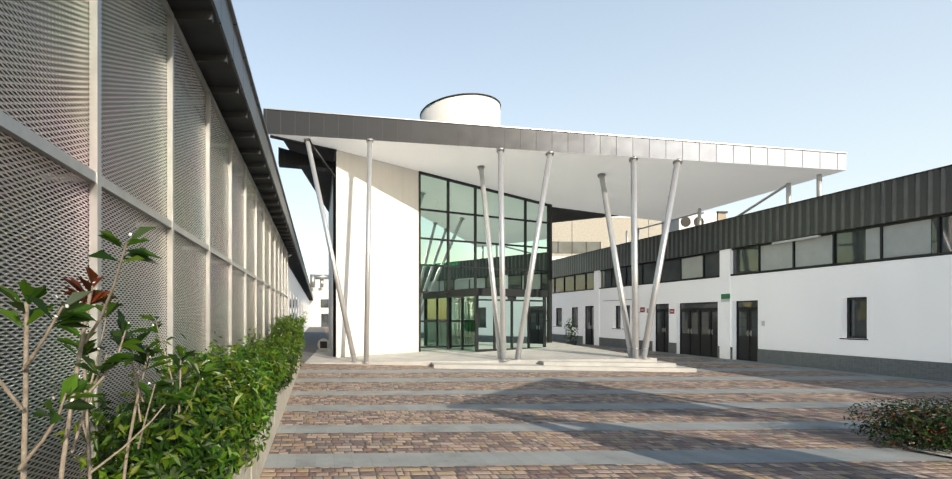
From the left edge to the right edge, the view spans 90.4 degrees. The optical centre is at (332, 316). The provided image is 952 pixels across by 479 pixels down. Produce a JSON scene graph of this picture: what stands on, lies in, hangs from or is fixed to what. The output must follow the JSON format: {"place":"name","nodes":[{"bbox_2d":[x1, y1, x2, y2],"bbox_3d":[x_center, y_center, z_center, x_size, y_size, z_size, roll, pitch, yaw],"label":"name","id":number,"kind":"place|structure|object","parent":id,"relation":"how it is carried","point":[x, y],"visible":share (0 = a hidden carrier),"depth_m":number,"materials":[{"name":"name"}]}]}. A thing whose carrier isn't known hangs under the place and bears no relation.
{"place":"outdoors","nodes":[
{"label":"outdoors","id":0,"kind":"place"},
{"bbox_2d":[0,227,220,478],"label":"shrub","id":1,"kind":"object","parent":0,"point":[75,313],"depth_m":1.38,"materials":[{"name":"green plant"}]},
{"bbox_2d":[300,327,327,362],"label":"alley ground","id":2,"kind":"structure","parent":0,"point":[313,336],"depth_m":33.47,"materials":[{"name":"concrete"}]},
{"bbox_2d":[316,338,330,350],"bbox_3d":[-0.459,1.386,22.075,0.700,0.630,0.315,0,0,-2],"label":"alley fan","id":3,"kind":"object","parent":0,"point":[324,349],"depth_m":21.93},
{"bbox_2d":[231,0,951,287],"label":"sky","id":4,"kind":"structure","parent":0,"point":[870,81],"materials":[{"name":"blue"}]},
{"bbox_2d":[259,327,951,478],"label":"ground cobbles","id":5,"kind":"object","parent":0,"point":[489,441],"depth_m":7.31,"materials":[{"name":"brown stone"}]},
{"bbox_2d":[232,355,299,478],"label":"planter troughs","id":6,"kind":"object","parent":5,"relation":"on","point":[254,471],"visible":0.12,"depth_m":5.46,"materials":[{"name":"concrete"}]},
{"bbox_2d":[52,311,307,478],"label":"hedge","id":7,"kind":"object","parent":6,"relation":"on","point":[213,451],"depth_m":2.67,"materials":[{"name":"green plant"}]},
{"bbox_2d":[225,396,274,476],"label":"planter soil","id":8,"kind":"structure","parent":6,"relation":"in","point":[247,440],"depth_m":4.35,"materials":[{"name":"brown soil"}]},
{"bbox_2d":[280,256,308,331],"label":"building body","id":9,"kind":"structure","parent":5,"relation":"on","point":[295,288],"depth_m":30.86,"materials":[{"name":"white paint"}]},
{"bbox_2d":[0,0,277,478],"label":"mesh panel","id":10,"kind":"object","parent":9,"relation":"attached to","point":[219,316],"depth_m":3.35,"materials":[{"name":"silver metal"}]},
{"bbox_2d":[0,0,287,478],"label":"screen frame","id":11,"kind":"object","parent":9,"relation":"attached to","point":[91,174],"visible":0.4,"depth_m":3.92,"materials":[{"name":"silver metal"}]},
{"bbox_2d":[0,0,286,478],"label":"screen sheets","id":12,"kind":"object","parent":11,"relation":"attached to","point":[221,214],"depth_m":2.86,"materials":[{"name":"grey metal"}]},
{"bbox_2d":[130,0,312,300],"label":"eave soffit","id":13,"kind":"structure","parent":9,"relation":"attached to","point":[198,23],"depth_m":5.39,"materials":[{"name":"black metal"}]},
{"bbox_2d":[211,0,313,297],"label":"gutter","id":14,"kind":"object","parent":13,"relation":"attached to","point":[226,18],"depth_m":5.99,"materials":[{"name":"metal"}]},
{"bbox_2d":[286,288,308,323],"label":"building windows","id":15,"kind":"structure","parent":9,"relation":"in","point":[298,308],"depth_m":35.13,"materials":[{"name":"grey glass"}]},
{"bbox_2d":[309,288,328,326],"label":"block","id":16,"kind":"structure","parent":5,"relation":"on","point":[316,310],"depth_m":74.89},
{"bbox_2d":[310,274,328,287],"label":"block ducts","id":17,"kind":"object","parent":16,"relation":"attached to","point":[313,277],"visible":0.81,"depth_m":73.57,"materials":[{"name":"silver metal"}]},
{"bbox_2d":[321,314,328,326],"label":"block door","id":18,"kind":"structure","parent":16,"relation":"attached to","point":[324,320],"depth_m":74.88,"materials":[{"name":"glass"}]},
{"bbox_2d":[321,299,328,307],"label":"block window","id":19,"kind":"structure","parent":16,"relation":"attached to","point":[324,303],"depth_m":74.88,"materials":[{"name":"grey glass"}]},
{"bbox_2d":[305,340,656,365],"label":"entrance platform","id":20,"kind":"structure","parent":5,"relation":"on","point":[554,351],"depth_m":16.73,"materials":[{"name":"concrete"}]},
{"bbox_2d":[329,150,418,357],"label":"pavilion walls","id":21,"kind":"structure","parent":20,"relation":"on","point":[394,296],"depth_m":19.00,"materials":[{"name":"white paint"}]},
{"bbox_2d":[333,153,335,356],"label":"trim","id":22,"kind":"structure","parent":21,"relation":"attached to","point":[334,250],"depth_m":18.65,"materials":[{"name":"black metal"}]},
{"bbox_2d":[419,171,551,351],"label":"curtain wall frames","id":23,"kind":"structure","parent":20,"relation":"on","point":[549,247],"depth_m":20.83,"materials":[{"name":"black metal"}]},
{"bbox_2d":[421,174,547,351],"bbox_3d":[7.318,-2.404,21.226,7.146,7.944,2.702,0,0,-2],"label":"curtain wall glass","id":24,"kind":"object","parent":23,"relation":"in","point":[434,225],"depth_m":20.70,"materials":[{"name":"glass"}]},
{"bbox_2d":[305,140,680,361],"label":"canopy columns","id":25,"kind":"structure","parent":20,"relation":"on","point":[632,341],"depth_m":15.97,"materials":[{"name":"silver metal"}]},
{"bbox_2d":[304,138,682,362],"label":"column end plates","id":26,"kind":"object","parent":25,"relation":"attached to","point":[548,152],"visible":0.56,"depth_m":16.09,"materials":[{"name":"silver metal"}]},
{"bbox_2d":[263,109,845,222],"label":"canopy roof slab","id":27,"kind":"structure","parent":25,"relation":"on","point":[711,175],"depth_m":17.16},
{"bbox_2d":[270,135,336,177],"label":"canopy edge beam","id":28,"kind":"structure","parent":27,"relation":"attached to","point":[312,145],"depth_m":17.71,"materials":[{"name":"black metal"}]},
{"bbox_2d":[278,147,332,171],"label":"roof beam","id":29,"kind":"structure","parent":27,"relation":"attached to","point":[290,159],"depth_m":19.39,"materials":[{"name":"black metal"}]},
{"bbox_2d":[420,95,499,125],"bbox_3d":[6.105,-8.219,21.736,3.700,3.160,3.700,0,0,-2],"label":"roof drum","id":30,"kind":"object","parent":27,"relation":"on","point":[477,109],"visible":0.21,"depth_m":20.05,"materials":[{"name":"grey"}]},
{"bbox_2d":[420,93,500,116],"bbox_3d":[6.105,-9.899,21.736,3.760,0.200,3.760,0,0,-2],"label":"rim cap","id":31,"kind":"object","parent":30,"relation":"on","point":[462,94],"visible":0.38,"depth_m":20.13,"materials":[{"name":"grey metal"}]},
{"bbox_2d":[263,108,846,153],"bbox_3d":[7.456,-6.793,16.362,20.339,2.424,0.060,0,0,5],"label":"canopy flashing","id":32,"kind":"object","parent":27,"relation":"attached to","point":[560,131],"visible":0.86,"depth_m":16.25,"materials":[{"name":"grey metal"}]},
{"bbox_2d":[448,288,547,350],"bbox_3d":[7.348,0.125,20.188,3.920,2.620,1.980,0,0,-22],"label":"entrance frame","id":33,"kind":"object","parent":20,"relation":"on","point":[475,292],"visible":0.58,"depth_m":19.33,"materials":[{"name":"black metal"}]},
{"bbox_2d":[450,296,542,350],"bbox_3d":[7.351,0.275,20.179,3.800,2.320,1.840,0,0,-22],"label":"entrance glass","id":34,"kind":"object","parent":33,"relation":"in","point":[486,328],"visible":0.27,"depth_m":19.42,"materials":[{"name":"clear glass"}]},
{"bbox_2d":[431,362,696,371],"bbox_3d":[7.747,1.667,18.673,7.857,0.168,8.938,0,0,7],"label":"entrance step","id":35,"kind":"object","parent":5,"relation":"on","point":[446,365],"visible":0.27,"depth_m":14.34,"materials":[{"name":"concrete"}]},
{"bbox_2d":[566,341,576,344],"bbox_3d":[12.074,1.476,22.822,0.500,0.450,0.500,0,0,-2],"label":"plant pot","id":36,"kind":"object","parent":5,"relation":"on","point":[572,342],"visible":0.26,"depth_m":22.67,"materials":[{"name":"metal"}]},
{"bbox_2d":[565,318,578,341],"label":"plant leaves","id":37,"kind":"object","parent":36,"relation":"in","point":[569,329],"visible":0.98,"depth_m":22.77,"materials":[{"name":"green plant"}]},
{"bbox_2d":[552,218,661,256],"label":"background building","id":38,"kind":"structure","parent":5,"relation":"on","point":[591,230],"depth_m":34.58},
{"bbox_2d":[552,241,599,252],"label":"block windows","id":39,"kind":"structure","parent":38,"relation":"attached to","point":[566,247],"depth_m":34.50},
{"bbox_2d":[558,219,648,252],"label":"back block mullions","id":40,"kind":"object","parent":38,"relation":"attached to","point":[600,242],"visible":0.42,"depth_m":34.51,"materials":[{"name":"grey"}]},
{"bbox_2d":[539,360,675,366],"bbox_3d":[9.296,1.609,18.602,3.961,0.285,8.559,0,0,7],"label":"entrance step","id":41,"kind":"object","parent":5,"relation":"on","point":[603,363],"visible":0.15,"depth_m":14.42,"materials":[{"name":"concrete"}]},
{"bbox_2d":[264,346,951,467],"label":"stone bands","id":42,"kind":"object","parent":5,"relation":"in","point":[564,457],"visible":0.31,"depth_m":6.96,"materials":[{"name":"grey stone"}]},
{"bbox_2d":[905,444,951,456],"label":"gravel bed","id":43,"kind":"object","parent":42,"relation":"on","point":[940,452],"visible":0.55,"depth_m":5.63,"materials":[{"name":"white gravel"}]},
{"bbox_2d":[843,395,951,453],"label":"shrub","id":44,"kind":"object","parent":43,"relation":"on","point":[927,420],"depth_m":5.76,"materials":[{"name":"green plant"}]},
{"bbox_2d":[552,341,951,384],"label":"ground border band","id":45,"kind":"object","parent":5,"relation":"on","point":[903,378],"visible":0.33,"depth_m":15.01,"materials":[{"name":"concrete"}]},
{"bbox_3d":[24.009,-0.949,13.688,15.510,5.300,42.000,0,0,-2],"label":"building","id":46,"kind":"object","parent":5,"relation":"on","visible":0},
{"bbox_2d":[594,249,732,358],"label":"building pilasters","id":47,"kind":"object","parent":46,"relation":"attached to","point":[726,263],"visible":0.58,"depth_m":18.22,"materials":[{"name":"white paint"}]},
{"bbox_2d":[662,214,704,231],"bbox_3d":[18.737,-4.494,24.130,1.400,1.710,1.200,0,0,-2],"label":"air conditioning unit","id":48,"kind":"object","parent":46,"relation":"on","point":[675,225],"visible":0.07,"depth_m":23.55,"materials":[{"name":"white metal"}]},
{"bbox_2d":[681,217,703,226],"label":"fans","id":49,"kind":"object","parent":48,"relation":"attached to","point":[685,221],"visible":0.38,"depth_m":23.51,"materials":[{"name":"grey metal"}]},
{"bbox_2d":[717,213,725,220],"bbox_3d":[21.241,-4.644,24.833,0.450,2.010,0.450,0,0,-2],"label":"roof chimney","id":50,"kind":"object","parent":46,"relation":"on","point":[721,216],"visible":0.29,"depth_m":24.61,"materials":[{"name":"metal"}]},
{"bbox_2d":[552,164,951,260],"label":"building coping","id":51,"kind":"object","parent":46,"relation":"on","point":[788,204],"visible":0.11,"depth_m":15.16,"materials":[{"name":"grey metal"}]},
{"bbox_2d":[772,235,820,243],"bbox_3d":[15.845,-2.634,15.447,0.080,0.070,1.509,0,0,-2],"label":"building batten","id":52,"kind":"object","parent":46,"relation":"attached to","point":[798,239],"visible":1,"depth_m":15.37,"materials":[{"name":"white metal"}]},
{"bbox_2d":[586,301,757,361],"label":"doors","id":53,"kind":"structure","parent":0,"point":[743,347],"depth_m":19.52,"materials":[{"name":"black metal"}]},
{"bbox_2d":[589,325,751,335],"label":"building door handles","id":54,"kind":"object","parent":53,"relation":"attached to","point":[747,333],"visible":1,"depth_m":19.11,"materials":[{"name":"metal"}]},
{"bbox_2d":[701,212,716,223],"bbox_3d":[19.798,-4.569,24.112,0.680,1.860,0.900,0,0,-2],"label":"air conditioning unit","id":55,"kind":"object","parent":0,"point":[710,217],"visible":0.21,"depth_m":23.66,"materials":[{"name":"white metal"}]},
{"bbox_2d":[626,174,821,242],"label":"support struts","id":56,"kind":"object","parent":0,"point":[818,187],"visible":0.56,"depth_m":17.62,"materials":[{"name":"grey metal"}]},
{"bbox_2d":[552,255,951,362],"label":"building wall","id":57,"kind":"structure","parent":0,"point":[909,309],"depth_m":14.58,"materials":[{"name":"white paint"}]},
{"bbox_2d":[640,299,764,325],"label":"signs","id":58,"kind":"object","parent":57,"relation":"on","point":[728,300],"depth_m":20.81,"materials":[{"name":"plastic"}]},
{"bbox_2d":[553,297,867,360],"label":"building window frames","id":59,"kind":"structure","parent":57,"relation":"in","point":[849,336],"depth_m":19.05,"materials":[{"name":"black metal"}]},
{"bbox_2d":[557,299,866,336],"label":"building glazing","id":60,"kind":"structure","parent":59,"relation":"in","point":[858,317],"depth_m":18.92,"materials":[{"name":"black glass"}]},
{"bbox_2d":[721,294,729,298],"bbox_3d":[15.784,-0.819,18.116,0.013,0.200,0.400,0,0,-2],"label":"exit sign","id":61,"kind":"object","parent":57,"relation":"attached to","point":[725,296],"visible":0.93,"depth_m":18.11,"materials":[{"name":"green plastic"}]},
{"bbox_2d":[552,334,951,381],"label":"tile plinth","id":62,"kind":"structure","parent":57,"relation":"attached to","point":[936,371],"depth_m":14.06,"materials":[{"name":"grey tile"}]},
{"bbox_2d":[552,166,951,277],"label":"roof cladding","id":63,"kind":"structure","parent":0,"point":[924,194],"depth_m":15.16,"materials":[{"name":"black metal"}]},
{"bbox_2d":[552,213,951,293],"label":"window frames","id":64,"kind":"structure","parent":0,"point":[881,226],"depth_m":14.98,"materials":[{"name":"black metal"}]},
{"bbox_2d":[552,215,951,292],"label":"glass strip building","id":65,"kind":"structure","parent":64,"relation":"in","point":[851,246],"depth_m":17.71,"materials":[{"name":"glass"}]},
{"bbox_2d":[682,219,930,278],"bbox_3d":[15.954,-2.169,16.840,0.014,0.920,34.080,0,0,-2],"label":"window","id":66,"kind":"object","parent":64,"relation":"in","point":[909,238],"visible":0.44,"depth_m":14.57,"materials":[{"name":"grey glass"}]}
]}

